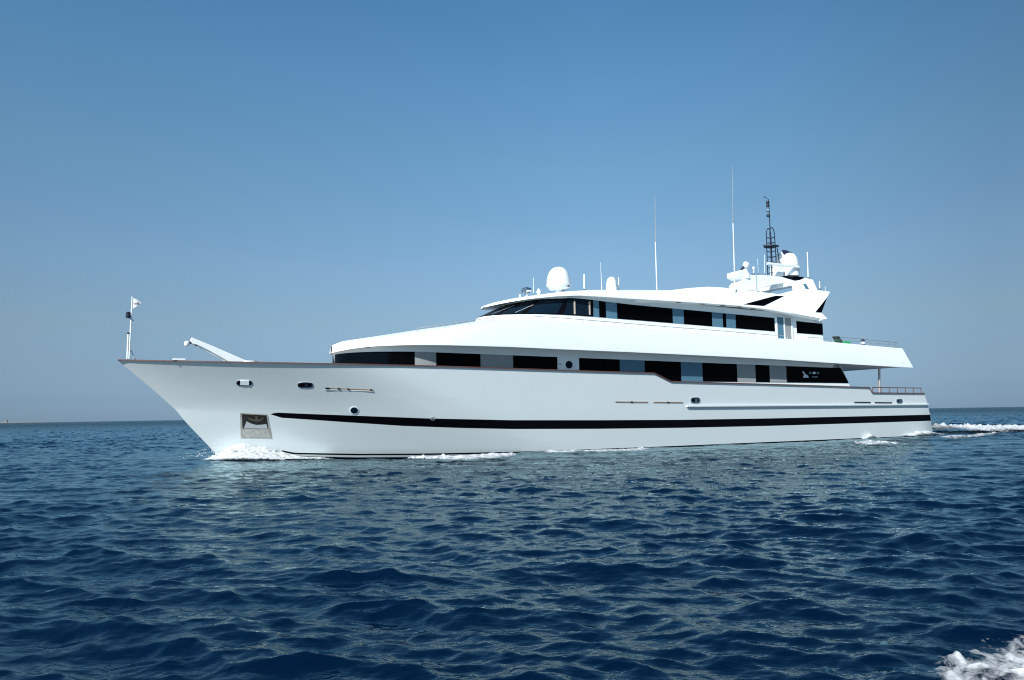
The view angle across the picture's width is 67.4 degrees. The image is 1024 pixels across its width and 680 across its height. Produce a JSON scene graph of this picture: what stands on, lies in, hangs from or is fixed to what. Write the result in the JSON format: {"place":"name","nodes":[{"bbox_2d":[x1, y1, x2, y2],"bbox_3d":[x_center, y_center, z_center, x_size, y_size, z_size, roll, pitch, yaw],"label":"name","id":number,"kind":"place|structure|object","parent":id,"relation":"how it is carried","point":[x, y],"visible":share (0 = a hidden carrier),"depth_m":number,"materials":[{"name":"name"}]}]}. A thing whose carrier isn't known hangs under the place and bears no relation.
{"place":"outdoors","nodes":[
{"label":"outdoors","id":0,"kind":"place"},
{"bbox_2d":[0,407,1023,679],"bbox_3d":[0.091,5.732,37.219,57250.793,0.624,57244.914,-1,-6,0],"label":"sea","id":1,"kind":"structure","parent":0,"point":[146,551],"depth_m":11.30,"materials":[{"name":"liquid"}]},
{"bbox_2d":[0,421,91,422],"bbox_3d":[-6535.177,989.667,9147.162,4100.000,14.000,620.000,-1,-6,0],"label":"distant coast","id":2,"kind":"structure","parent":1,"relation":"on","point":[36,421],"depth_m":8877.11},
{"bbox_2d":[204,443,328,459],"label":"bow wave","id":3,"kind":"object","parent":1,"relation":"on","point":[248,451],"visible":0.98,"depth_m":39.27,"materials":[{"name":"white liquid"}]},
{"bbox_2d":[408,452,515,459],"bbox_3d":[-2.093,5.545,36.430,6.168,0.401,2.459,2,-6,-23],"label":"hull foam","id":4,"kind":"object","parent":1,"relation":"on","point":[482,455],"visible":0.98,"depth_m":35.91,"materials":[{"name":"grey"}]},
{"bbox_2d":[118,167,932,458],"bbox_3d":[5.419,-1.981,51.198,56.200,20.281,9.604,2,-6,-26],"label":"motor yacht","id":5,"kind":"object","parent":1,"relation":"on","point":[745,357],"visible":0.97,"depth_m":45.38,"materials":[{"name":"paint"}]},
{"bbox_2d":[334,352,387,363],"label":"saloon window","id":6,"kind":"structure","parent":5,"relation":"in","point":[356,357],"depth_m":41.46,"materials":[{"name":"black glass"}]},
{"bbox_2d":[388,352,414,364],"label":"saloon window","id":7,"kind":"structure","parent":5,"relation":"in","point":[399,358],"depth_m":41.21,"materials":[{"name":"black glass"}]},
{"bbox_2d":[415,352,435,365],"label":"saloon window","id":8,"kind":"structure","parent":5,"relation":"in","point":[421,358],"depth_m":41.50,"materials":[{"name":"grey glass"}]},
{"bbox_2d":[436,352,480,366],"bbox_3d":[-2.944,1.427,42.305,2.636,1.439,0.050,2,-6,-26],"label":"saloon window","id":9,"kind":"structure","parent":5,"relation":"in","point":[442,359],"depth_m":42.30,"materials":[{"name":"black glass"}]},
{"bbox_2d":[480,354,512,367],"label":"saloon window","id":10,"kind":"structure","parent":5,"relation":"in","point":[487,360],"depth_m":43.35,"materials":[{"name":"grey glass"}]},
{"bbox_2d":[513,355,557,368],"bbox_3d":[1.356,1.600,44.418,2.908,1.369,0.050,2,-6,-26],"label":"saloon window","id":11,"kind":"structure","parent":5,"relation":"in","point":[530,362],"depth_m":44.41,"materials":[{"name":"black glass"}]},
{"bbox_2d":[566,298,589,316],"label":"bridge window","id":12,"kind":"structure","parent":5,"relation":"in","point":[570,301],"depth_m":46.68,"materials":[{"name":"black glass"}]},
{"bbox_2d":[593,300,598,316],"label":"bridge window","id":13,"kind":"structure","parent":5,"relation":"in","point":[595,303],"depth_m":47.28,"materials":[{"name":"blue glass"}]},
{"bbox_2d":[579,358,619,370],"bbox_3d":[5.293,1.759,46.353,2.894,1.303,0.050,2,-6,-26],"label":"saloon window","id":14,"kind":"structure","parent":5,"relation":"in","point":[591,364],"depth_m":46.33,"materials":[{"name":"black glass"}]},
{"bbox_2d":[599,301,605,317],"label":"bridge window","id":15,"kind":"structure","parent":5,"relation":"in","point":[602,304],"depth_m":47.49,"materials":[{"name":"black glass"}]},
{"bbox_2d":[606,302,616,318],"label":"bridge window","id":16,"kind":"structure","parent":5,"relation":"in","point":[611,308],"depth_m":47.78,"materials":[{"name":"blue glass"}]},
{"bbox_2d":[620,360,644,371],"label":"saloon window","id":17,"kind":"structure","parent":5,"relation":"in","point":[625,365],"depth_m":47.40,"materials":[{"name":"blue glass"}]},
{"bbox_2d":[617,303,672,322],"bbox_3d":[8.485,-1.702,48.927,4.314,1.112,0.050,2,-6,-26],"label":"bridge window","id":18,"kind":"structure","parent":5,"relation":"in","point":[624,311],"depth_m":48.87,"materials":[{"name":"black glass"}]},
{"bbox_2d":[644,360,680,380],"bbox_3d":[9.516,1.955,48.427,2.827,1.281,0.050,2,-6,-26],"label":"saloon window","id":19,"kind":"structure","parent":5,"relation":"in","point":[669,370],"depth_m":48.51,"materials":[{"name":"black glass"}]},
{"bbox_2d":[672,308,683,323],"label":"bridge window","id":20,"kind":"structure","parent":5,"relation":"in","point":[678,314],"depth_m":50.05,"materials":[{"name":"blue glass"}]},
{"bbox_2d":[681,362,702,381],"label":"saloon window","id":21,"kind":"structure","parent":5,"relation":"in","point":[690,371],"depth_m":49.41,"materials":[{"name":"blue glass"}]},
{"bbox_2d":[684,310,711,325],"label":"bridge window","id":22,"kind":"structure","parent":5,"relation":"in","point":[691,317],"depth_m":50.76,"materials":[{"name":"black glass"}]},
{"bbox_2d":[712,312,722,326],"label":"bridge window","id":23,"kind":"structure","parent":5,"relation":"in","point":[717,318],"depth_m":51.48,"materials":[{"name":"blue glass"}]},
{"bbox_2d":[702,363,737,381],"bbox_3d":[13.651,2.131,50.458,2.926,1.231,0.050,2,-6,-26],"label":"saloon window","id":24,"kind":"structure","parent":5,"relation":"in","point":[712,372],"depth_m":50.41,"materials":[{"name":"black glass"}]},
{"bbox_2d":[723,313,726,327],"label":"bridge window","id":25,"kind":"structure","parent":5,"relation":"in","point":[724,314],"depth_m":51.75,"materials":[{"name":"black glass"}]},
{"bbox_2d":[726,314,735,327],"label":"bridge window","id":26,"kind":"structure","parent":5,"relation":"in","point":[730,318],"depth_m":51.99,"materials":[{"name":"blue glass"}]},
{"bbox_2d":[737,364,755,381],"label":"saloon window","id":27,"kind":"structure","parent":5,"relation":"in","point":[745,372],"depth_m":51.43,"materials":[{"name":"grey glass"}]},
{"bbox_2d":[735,314,774,330],"bbox_3d":[16.781,-1.169,52.984,3.551,1.052,0.050,2,-6,-26],"label":"bridge window","id":28,"kind":"structure","parent":5,"relation":"in","point":[742,321],"depth_m":52.94,"materials":[{"name":"black glass"}]},
{"bbox_2d":[755,365,769,381],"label":"saloon window","id":29,"kind":"structure","parent":5,"relation":"in","point":[762,371],"depth_m":52.07,"materials":[{"name":"black glass"}]},
{"bbox_2d":[769,365,786,381],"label":"saloon window","id":30,"kind":"structure","parent":5,"relation":"in","point":[777,373],"depth_m":52.68,"materials":[{"name":"grey glass"}]},
{"bbox_2d":[775,316,792,338],"bbox_3d":[19.174,-0.815,54.081,1.547,1.686,0.080,2,-6,-26],"label":"side door","id":31,"kind":"structure","parent":5,"relation":"in","point":[784,325],"depth_m":54.07,"materials":[{"name":"white metal"}]},
{"bbox_2d":[796,321,822,334],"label":"bridge window","id":32,"kind":"structure","parent":5,"relation":"in","point":[802,327],"depth_m":55.21,"materials":[{"name":"black glass"}]},
{"bbox_2d":[786,366,847,382],"bbox_3d":[21.659,2.462,54.384,6.112,1.164,0.075,2,-6,-26],"label":"saloon window","id":33,"kind":"structure","parent":5,"relation":"in","point":[795,374],"depth_m":54.20,"materials":[{"name":"black glass"}]},
{"bbox_2d":[832,336,850,343],"bbox_3d":[23.946,0.033,55.798,1.289,0.598,0.600,2,-6,-26],"label":"deck lounger","id":34,"kind":"object","parent":5,"relation":"on","point":[838,340],"visible":0.66,"depth_m":55.56,"materials":[{"name":"green fabric"}]},
{"bbox_2d":[547,447,643,452],"bbox_3d":[4.766,6.011,41.602,7.431,0.256,1.905,1,-6,-19],"label":"waterline foam","id":35,"kind":"object","parent":1,"relation":"on","point":[599,450],"visible":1,"depth_m":41.43,"materials":[{"name":"grey"}]},
{"bbox_2d":[861,433,877,438],"bbox_3d":[25.721,6.900,55.105,2.056,0.409,0.695,2,-6,-29],"label":"hull splash","id":36,"kind":"object","parent":1,"relation":"on","point":[868,435],"visible":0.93,"depth_m":54.89,"materials":[{"name":"white liquid"}]},
{"bbox_2d":[855,440,897,443],"bbox_3d":[21.181,5.965,44.345,2.686,0.363,2.388,-1,-6,0],"label":"quarter crest","id":37,"kind":"object","parent":1,"relation":"on","point":[870,442],"visible":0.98,"depth_m":44.19,"materials":[{"name":"white liquid"}]},
{"bbox_2d":[907,431,939,435],"bbox_3d":[31.184,7.067,58.360,2.074,0.513,6.662,-6,-8,44],"label":"stern foam","id":38,"kind":"object","parent":1,"relation":"on","point":[918,432],"visible":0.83,"depth_m":57.41,"materials":[{"name":"grey"}]},
{"bbox_2d":[942,432,996,437],"bbox_3d":[31.787,6.604,52.811,12.806,0.374,1.605,4,-7,-41],"label":"wake crest","id":39,"kind":"object","parent":1,"relation":"on","point":[978,434],"visible":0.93,"depth_m":52.18,"materials":[{"name":"white liquid"}]},
{"bbox_2d":[932,422,1023,430],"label":"wake","id":40,"kind":"object","parent":1,"relation":"on","point":[980,427],"visible":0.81,"depth_m":64.09,"materials":[{"name":"white liquid"}]},
{"bbox_2d":[939,639,1023,679],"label":"foam","id":41,"kind":"object","parent":1,"relation":"on","point":[965,664],"visible":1,"depth_m":6.13,"materials":[{"name":"grey"}]},
{"bbox_2d":[0,0,1023,421],"label":"sky","id":42,"kind":"structure","parent":0,"point":[269,180],"materials":[{"name":"blue"}]}
]}

